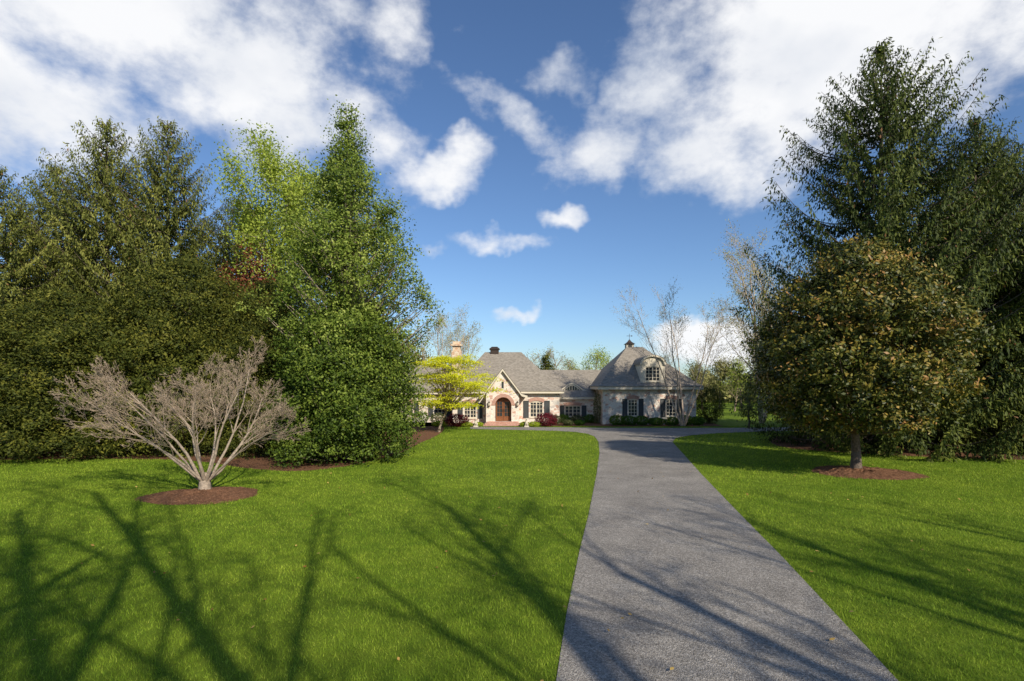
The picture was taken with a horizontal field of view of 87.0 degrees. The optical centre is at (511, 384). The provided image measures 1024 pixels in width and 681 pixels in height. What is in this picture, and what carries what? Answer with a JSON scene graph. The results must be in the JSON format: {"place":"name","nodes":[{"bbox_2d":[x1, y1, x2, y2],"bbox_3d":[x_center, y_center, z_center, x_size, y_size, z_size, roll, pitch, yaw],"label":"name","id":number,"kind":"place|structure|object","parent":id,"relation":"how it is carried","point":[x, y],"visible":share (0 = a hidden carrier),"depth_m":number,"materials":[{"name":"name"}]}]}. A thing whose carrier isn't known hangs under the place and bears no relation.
{"place":"outdoors","nodes":[
{"label":"outdoors","id":0,"kind":"place"},
{"bbox_2d":[0,393,1023,680],"bbox_3d":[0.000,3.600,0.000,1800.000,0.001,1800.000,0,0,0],"label":"ground","id":1,"kind":"structure","parent":0,"point":[736,421],"depth_m":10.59,"materials":[{"name":"green plant"}]},
{"bbox_2d":[48,335,310,489],"bbox_3d":[-10.701,0.907,18.106,8.607,5.420,5.500,0,0,0],"label":"bare maple tree","id":2,"kind":"object","parent":1,"relation":"on","point":[204,479],"visible":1,"depth_m":17.64,"materials":[{"name":"grey plant"}]},
{"bbox_2d":[135,486,257,504],"bbox_3d":[-10.129,3.507,17.650,3.638,0.173,2.910,0,0,0],"label":"mulch bed","id":3,"kind":"object","parent":1,"relation":"on","point":[214,495],"visible":0.97,"depth_m":17.09,"materials":[{"name":"brown soil"}]},
{"bbox_2d":[0,422,443,470],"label":"mulch bed","id":4,"kind":"object","parent":1,"relation":"on","point":[262,462],"visible":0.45,"depth_m":26.40,"materials":[{"name":"brown soil"}]},
{"bbox_2d":[0,335,74,455],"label":"yew tree","id":5,"kind":"object","parent":4,"relation":"on","point":[3,398],"visible":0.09,"depth_m":27.34,"materials":[{"name":"green plant"}]},
{"bbox_2d":[0,165,84,392],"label":"spruce tree","id":6,"kind":"object","parent":4,"relation":"on","point":[7,244],"visible":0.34,"depth_m":32.80,"materials":[{"name":"green plant"}]},
{"bbox_2d":[0,161,121,321],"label":"spruce tree","id":7,"kind":"object","parent":4,"relation":"on","point":[42,213],"visible":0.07,"depth_m":40.91,"materials":[{"name":"green plant"}]},
{"bbox_2d":[0,115,178,406],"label":"spruce tree","id":8,"kind":"object","parent":4,"relation":"on","point":[84,233],"visible":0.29,"depth_m":36.17,"materials":[{"name":"green plant"}]},
{"bbox_2d":[0,283,191,464],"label":"yew tree","id":9,"kind":"object","parent":4,"relation":"on","point":[50,351],"visible":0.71,"depth_m":26.02,"materials":[{"name":"green plant"}]},
{"bbox_2d":[63,116,243,425],"bbox_3d":[-23.888,-7.473,37.665,13.128,22.145,12.738,0,0,-36],"label":"spruce tree","id":10,"kind":"object","parent":4,"relation":"on","point":[184,210],"visible":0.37,"depth_m":36.19,"materials":[{"name":"green plant"}]},
{"bbox_2d":[30,244,281,463],"bbox_3d":[-17.922,-2.022,29.937,13.039,11.378,14.198,0,0,0],"label":"yew tree","id":11,"kind":"object","parent":4,"relation":"on","point":[165,320],"visible":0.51,"depth_m":27.18,"materials":[{"name":"green plant"}]},
{"bbox_2d":[172,197,291,373],"bbox_3d":[-20.942,-5.393,41.085,12.738,17.986,13.128,0,0,-9],"label":"spruce tree","id":12,"kind":"object","parent":4,"relation":"on","point":[229,244],"visible":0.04,"depth_m":39.45,"materials":[{"name":"green plant"}]},
{"bbox_2d":[167,273,327,459],"bbox_3d":[-13.629,-1.235,29.640,10.648,9.785,9.779,0,0,35],"label":"yew tree","id":13,"kind":"object","parent":4,"relation":"on","point":[252,301],"visible":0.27,"depth_m":27.36,"materials":[{"name":"green plant"}]},
{"bbox_2d":[210,239,297,319],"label":"red maple tree","id":14,"kind":"object","parent":4,"relation":"on","point":[246,269],"visible":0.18,"depth_m":33.95,"materials":[{"name":"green plant"}]},
{"bbox_2d":[207,118,361,315],"bbox_3d":[-14.185,-6.824,36.125,9.599,20.998,10.749,0,0,0],"label":"deciduous tree","id":15,"kind":"object","parent":4,"relation":"on","point":[270,168],"visible":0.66,"depth_m":33.46,"materials":[{"name":"green plant"}]},
{"bbox_2d":[269,141,368,303],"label":"deciduous tree","id":16,"kind":"object","parent":4,"relation":"on","point":[291,164],"visible":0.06,"depth_m":36.04,"materials":[{"name":"green plant"}]},
{"bbox_2d":[235,296,440,471],"bbox_3d":[-8.178,-0.395,26.358,9.045,8.101,9.279,0,0,0],"label":"evergreen holly","id":17,"kind":"object","parent":4,"relation":"on","point":[321,433],"visible":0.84,"depth_m":24.23,"materials":[{"name":"green plant"}]},
{"bbox_2d":[229,94,448,450],"bbox_3d":[-8.089,-5.424,27.265,10.390,18.076,10.166,0,0,0],"label":"holly tree","id":18,"kind":"object","parent":4,"relation":"on","point":[348,276],"visible":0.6,"depth_m":25.90,"materials":[{"name":"green plant"}]},
{"bbox_2d":[411,411,428,422],"bbox_3d":[-8.616,3.017,50.596,1.802,1.230,1.045,0,0,0],"label":"garden shrub","id":19,"kind":"object","parent":4,"relation":"on","point":[425,420],"visible":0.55,"depth_m":50.51,"materials":[{"name":"green plant"}]},
{"bbox_2d":[429,412,445,423],"bbox_3d":[-6.916,3.073,50.305,1.671,1.124,1.085,0,0,0],"label":"garden shrub","id":20,"kind":"object","parent":4,"relation":"on","point":[437,418],"visible":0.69,"depth_m":50.08,"materials":[{"name":"green plant"}]},
{"bbox_2d":[431,421,447,426],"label":"boxwood shrub","id":21,"kind":"object","parent":4,"relation":"on","point":[437,424],"visible":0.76,"depth_m":46.43,"materials":[{"name":"green plant"}]},
{"bbox_2d":[409,354,514,431],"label":"yellow maple tree","id":22,"kind":"object","parent":4,"relation":"on","point":[446,401],"visible":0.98,"depth_m":40.70,"materials":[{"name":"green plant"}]},
{"bbox_2d":[399,335,432,371],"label":"woodland tree","id":23,"kind":"object","parent":1,"relation":"on","point":[419,357],"visible":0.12,"depth_m":72.09,"materials":[{"name":"green plant"}]},
{"bbox_2d":[403,302,477,364],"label":"birch tree","id":24,"kind":"object","parent":1,"relation":"on","point":[442,341],"visible":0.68,"depth_m":62.90,"materials":[{"name":"green plant"}]},
{"bbox_2d":[428,302,483,364],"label":"birch tree","id":25,"kind":"object","parent":1,"relation":"on","point":[456,330],"visible":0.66,"depth_m":65.67,"materials":[{"name":"green plant"}]},
{"bbox_2d":[460,422,472,426],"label":"boxwood shrub","id":26,"kind":"object","parent":1,"relation":"on","point":[467,424],"visible":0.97,"depth_m":46.26,"materials":[{"name":"green plant"}]},
{"bbox_2d":[32,464,991,680],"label":"fallen leaves","id":27,"kind":"object","parent":1,"relation":"on","point":[671,668],"visible":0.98,"depth_m":10.54,"materials":[{"name":"brown plant"}]},
{"bbox_2d":[525,352,540,366],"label":"woodland tree","id":28,"kind":"object","parent":1,"relation":"on","point":[532,357],"visible":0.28,"depth_m":88.68,"materials":[{"name":"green plant"}]},
{"bbox_2d":[528,421,541,426],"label":"boxwood shrub","id":29,"kind":"object","parent":1,"relation":"on","point":[533,424],"visible":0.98,"depth_m":46.29,"materials":[{"name":"green plant"}]},
{"bbox_2d":[531,346,558,369],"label":"woodland tree","id":30,"kind":"object","parent":1,"relation":"on","point":[549,351],"visible":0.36,"depth_m":82.99,"materials":[{"name":"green plant"}]},
{"bbox_2d":[388,334,703,425],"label":"stone house","id":31,"kind":"structure","parent":1,"relation":"on","point":[627,380],"depth_m":50.00,"materials":[{"name":"grey stone"}]},
{"bbox_2d":[434,399,444,416],"bbox_3d":[-6.950,2.235,52.040,1.420,1.710,0.200,0,0,0],"label":"window","id":32,"kind":"structure","parent":31,"relation":"in","point":[436,410],"depth_m":52.10,"materials":[{"name":"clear glass"}]},
{"bbox_2d":[463,399,477,418],"bbox_3d":[-3.870,2.235,50.040,1.460,1.810,0.200,0,0,0],"label":"window","id":33,"kind":"structure","parent":31,"relation":"in","point":[471,413],"depth_m":50.04,"materials":[{"name":"clear glass"}]},
{"bbox_2d":[496,400,502,420],"bbox_3d":[-1.131,2.340,49.345,0.658,1.880,0.110,0,0,0],"label":"door","id":34,"kind":"structure","parent":31,"relation":"in","point":[499,403],"depth_m":49.35,"materials":[{"name":"brown wood"}]},
{"bbox_2d":[503,400,510,420],"bbox_3d":[-0.449,2.340,49.375,0.658,1.880,0.050,0,0,0],"label":"door","id":35,"kind":"structure","parent":31,"relation":"in","point":[506,403],"depth_m":49.35,"materials":[{"name":"brown wood"}]},
{"bbox_2d":[528,397,544,417],"bbox_3d":[2.270,2.100,50.040,1.520,1.940,0.200,0,0,0],"label":"window","id":36,"kind":"structure","parent":31,"relation":"in","point":[536,403],"depth_m":50.04,"materials":[{"name":"clear glass"}]},
{"bbox_2d":[564,385,579,389],"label":"window","id":37,"kind":"structure","parent":31,"relation":"in","point":[571,387],"depth_m":53.72,"materials":[{"name":"clear glass"}]},
{"bbox_2d":[564,402,581,417],"bbox_3d":[5.975,2.435,53.040,1.870,1.510,0.200,0,0,0],"label":"window","id":38,"kind":"structure","parent":31,"relation":"in","point":[571,408],"depth_m":53.10,"materials":[{"name":"clear glass"}]},
{"bbox_2d":[593,390,600,422],"bbox_3d":[8.010,2.021,50.609,0.881,3.226,2.115,0,0,0],"label":"climbing vine","id":39,"kind":"object","parent":31,"relation":"attached to","point":[597,413],"visible":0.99,"depth_m":50.44,"materials":[{"name":"green plant"}]},
{"bbox_2d":[627,395,638,416],"bbox_3d":[11.060,1.935,49.440,1.200,2.010,0.200,0,0,0],"label":"window","id":40,"kind":"structure","parent":31,"relation":"in","point":[632,399],"depth_m":49.43,"materials":[{"name":"clear glass"}]},
{"bbox_2d":[645,367,660,381],"bbox_3d":[12.900,-0.980,49.540,1.480,1.440,0.200,0,0,0],"label":"window","id":41,"kind":"structure","parent":31,"relation":"in","point":[652,374],"depth_m":49.60,"materials":[{"name":"clear glass"}]},
{"bbox_2d":[665,395,676,416],"bbox_3d":[14.550,1.935,49.440,1.220,2.010,0.200,0,0,0],"label":"window","id":42,"kind":"structure","parent":31,"relation":"in","point":[670,411],"depth_m":49.43,"materials":[{"name":"clear glass"}]},
{"bbox_2d":[537,350,556,369],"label":"conifer tree","id":43,"kind":"object","parent":1,"relation":"on","point":[546,361],"visible":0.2,"depth_m":79.69,"materials":[{"name":"green plant"}]},
{"bbox_2d":[542,349,572,369],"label":"woodland tree","id":44,"kind":"object","parent":1,"relation":"on","point":[551,354],"visible":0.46,"depth_m":86.72,"materials":[{"name":"green plant"}]},
{"bbox_2d":[410,422,720,426],"bbox_3d":[4.750,3.592,49.350,28.500,0.001,5.300,0,0,0],"label":"mulch bed","id":45,"kind":"object","parent":1,"relation":"on","point":[610,425],"visible":0.35,"depth_m":47.94,"materials":[{"name":"brown soil"}]},
{"bbox_2d":[443,413,470,426],"bbox_3d":[-4.749,3.020,46.604,2.116,1.215,1.745,0,0,31],"label":"burgundy maple shrub","id":46,"kind":"object","parent":45,"relation":"on","point":[460,420],"visible":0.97,"depth_m":46.29,"materials":[{"name":"red plant"}]},
{"bbox_2d":[534,413,557,426],"bbox_3d":[2.924,2.989,46.889,1.807,1.305,1.756,0,0,-38],"label":"burgundy maple shrub","id":47,"kind":"object","parent":45,"relation":"on","point":[548,420],"visible":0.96,"depth_m":46.59,"materials":[{"name":"red plant"}]},
{"bbox_2d":[551,414,561,424],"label":"garden shrub","id":48,"kind":"object","parent":45,"relation":"on","point":[559,419],"visible":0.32,"depth_m":48.79,"materials":[{"name":"green plant"}]},
{"bbox_2d":[560,414,569,422],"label":"garden shrub","id":49,"kind":"object","parent":45,"relation":"on","point":[563,416],"visible":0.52,"depth_m":51.40,"materials":[{"name":"green plant"}]},
{"bbox_2d":[562,419,573,424],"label":"garden shrub","id":50,"kind":"object","parent":45,"relation":"on","point":[568,422],"visible":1,"depth_m":47.90,"materials":[{"name":"green plant"}]},
{"bbox_2d":[569,415,583,421],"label":"garden shrub","id":51,"kind":"object","parent":45,"relation":"on","point":[573,418],"visible":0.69,"depth_m":51.58,"materials":[{"name":"green plant"}]},
{"bbox_2d":[574,420,585,424],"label":"garden shrub","id":52,"kind":"object","parent":45,"relation":"on","point":[579,422],"visible":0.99,"depth_m":48.34,"materials":[{"name":"green plant"}]},
{"bbox_2d":[582,414,594,422],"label":"garden shrub","id":53,"kind":"object","parent":45,"relation":"on","point":[588,417],"visible":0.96,"depth_m":51.34,"materials":[{"name":"green plant"}]},
{"bbox_2d":[609,414,625,424],"bbox_3d":[9.377,3.097,48.306,1.528,1.088,1.207,0,0,0],"label":"boxwood shrub","id":54,"kind":"object","parent":45,"relation":"on","point":[617,417],"visible":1,"depth_m":48.02,"materials":[{"name":"green plant"}]},
{"bbox_2d":[620,415,636,424],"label":"boxwood shrub","id":55,"kind":"object","parent":45,"relation":"on","point":[628,420],"visible":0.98,"depth_m":48.02,"materials":[{"name":"green plant"}]},
{"bbox_2d":[634,415,650,424],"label":"boxwood shrub","id":56,"kind":"object","parent":45,"relation":"on","point":[642,419],"visible":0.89,"depth_m":48.02,"materials":[{"name":"green plant"}]},
{"bbox_2d":[648,417,664,424],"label":"boxwood shrub","id":57,"kind":"object","parent":45,"relation":"on","point":[656,420],"visible":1,"depth_m":48.05,"materials":[{"name":"green plant"}]},
{"bbox_2d":[664,416,678,424],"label":"boxwood shrub","id":58,"kind":"object","parent":45,"relation":"on","point":[671,420],"visible":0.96,"depth_m":48.00,"materials":[{"name":"green plant"}]},
{"bbox_2d":[612,277,736,425],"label":"birch tree","id":59,"kind":"object","parent":45,"relation":"on","point":[682,421],"visible":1,"depth_m":47.24,"materials":[{"name":"grey plant"}]},
{"bbox_2d":[679,415,693,424],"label":"boxwood shrub","id":60,"kind":"object","parent":45,"relation":"on","point":[689,421],"visible":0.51,"depth_m":47.99,"materials":[{"name":"green plant"}]},
{"bbox_2d":[691,416,704,424],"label":"boxwood shrub","id":61,"kind":"object","parent":45,"relation":"on","point":[701,421],"visible":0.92,"depth_m":47.95,"materials":[{"name":"green plant"}]},
{"bbox_2d":[696,384,726,423],"bbox_3d":[18.504,1.718,50.489,2.585,3.844,2.474,0,0,-31],"label":"cypress shrub","id":62,"kind":"object","parent":45,"relation":"on","point":[715,409],"visible":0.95,"depth_m":50.14,"materials":[{"name":"green plant"}]},
{"bbox_2d":[556,357,577,369],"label":"woodland tree","id":63,"kind":"object","parent":1,"relation":"on","point":[568,362],"visible":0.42,"depth_m":90.65,"materials":[{"name":"green plant"}]},
{"bbox_2d":[559,355,579,369],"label":"woodland tree","id":64,"kind":"object","parent":1,"relation":"on","point":[570,364],"visible":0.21,"depth_m":92.34,"materials":[{"name":"green plant"}]},
{"bbox_2d":[402,368,767,402],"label":"distant woods","id":65,"kind":"object","parent":1,"relation":"on","point":[728,396],"visible":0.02,"depth_m":109.98,"materials":[{"name":"green plant"}]},
{"bbox_2d":[575,342,610,369],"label":"woodland tree","id":66,"kind":"object","parent":1,"relation":"on","point":[588,367],"visible":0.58,"depth_m":83.00,"materials":[{"name":"green plant"}]},
{"bbox_2d":[589,349,613,369],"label":"woodland tree","id":67,"kind":"object","parent":1,"relation":"on","point":[607,357],"visible":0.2,"depth_m":86.35,"materials":[{"name":"green plant"}]},
{"bbox_2d":[682,355,722,409],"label":"woodland tree","id":68,"kind":"object","parent":1,"relation":"on","point":[695,373],"visible":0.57,"depth_m":78.69,"materials":[{"name":"green plant"}]},
{"bbox_2d":[705,355,734,407],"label":"woodland tree","id":69,"kind":"object","parent":1,"relation":"on","point":[719,373],"visible":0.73,"depth_m":80.36,"materials":[{"name":"green plant"}]},
{"bbox_2d":[709,354,754,408],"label":"woodland tree","id":70,"kind":"object","parent":1,"relation":"on","point":[728,367],"visible":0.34,"depth_m":79.84,"materials":[{"name":"green plant"}]},
{"bbox_2d":[717,354,749,410],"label":"woodland tree","id":71,"kind":"object","parent":1,"relation":"on","point":[736,375],"visible":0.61,"depth_m":74.06,"materials":[{"name":"green plant"}]},
{"bbox_2d":[732,379,762,428],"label":"olive tree","id":72,"kind":"object","parent":1,"relation":"on","point":[748,406],"visible":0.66,"depth_m":44.50,"materials":[{"name":"green plant"}]},
{"bbox_2d":[703,219,796,422],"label":"budding tree","id":73,"kind":"object","parent":1,"relation":"on","point":[752,266],"visible":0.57,"depth_m":49.23,"materials":[{"name":"grey plant"}]},
{"bbox_2d":[746,354,767,399],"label":"woodland tree","id":74,"kind":"object","parent":1,"relation":"on","point":[754,366],"visible":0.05,"depth_m":77.06,"materials":[{"name":"green plant"}]},
{"bbox_2d":[750,255,809,323],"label":"budding tree","id":75,"kind":"object","parent":1,"relation":"on","point":[777,284],"visible":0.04,"depth_m":56.73,"materials":[{"name":"grey plant"}]},
{"bbox_2d":[811,465,928,479],"bbox_3d":[14.475,3.507,22.244,4.103,0.174,3.612,0,0,0],"label":"mulch bed","id":76,"kind":"object","parent":1,"relation":"on","point":[865,472],"visible":0.9,"depth_m":21.56,"materials":[{"name":"brown soil"}]},
{"bbox_2d":[737,230,1007,468],"bbox_3d":[14.429,-1.437,22.487,9.636,9.979,9.746,0,0,0],"label":"magnolia tree","id":77,"kind":"object","parent":76,"relation":"on","point":[846,333],"visible":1,"depth_m":20.35,"materials":[{"name":"green plant"}]},
{"bbox_2d":[771,435,1023,459],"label":"mulch bed","id":78,"kind":"object","parent":1,"relation":"on","point":[808,446],"visible":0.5,"depth_m":30.09,"materials":[{"name":"brown soil"}]},
{"bbox_2d":[723,36,1023,462],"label":"spruce tree","id":79,"kind":"object","parent":78,"relation":"on","point":[884,201],"visible":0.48,"depth_m":28.61,"materials":[{"name":"green plant"}]},
{"bbox_2d":[901,115,1023,454],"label":"spruce tree","id":80,"kind":"object","parent":78,"relation":"on","point":[1005,193],"visible":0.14,"depth_m":31.05,"materials":[{"name":"green plant"}]},
{"bbox_2d":[918,137,1023,439],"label":"spruce tree","id":81,"kind":"object","parent":78,"relation":"on","point":[1020,161],"visible":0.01,"depth_m":34.63,"materials":[{"name":"green plant"}]},
{"bbox_2d":[960,209,1023,454],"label":"spruce tree","id":82,"kind":"object","parent":78,"relation":"on","point":[1004,362],"visible":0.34,"depth_m":28.53,"materials":[{"name":"green plant"}]},
{"bbox_2d":[0,0,1023,384],"label":"sky","id":83,"kind":"structure","parent":0,"point":[549,159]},
{"bbox_2d":[470,427,897,680],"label":"road","id":84,"kind":"structure","parent":0,"point":[731,595],"depth_m":9.28,"materials":[{"name":"grey asphalt"}]}
]}

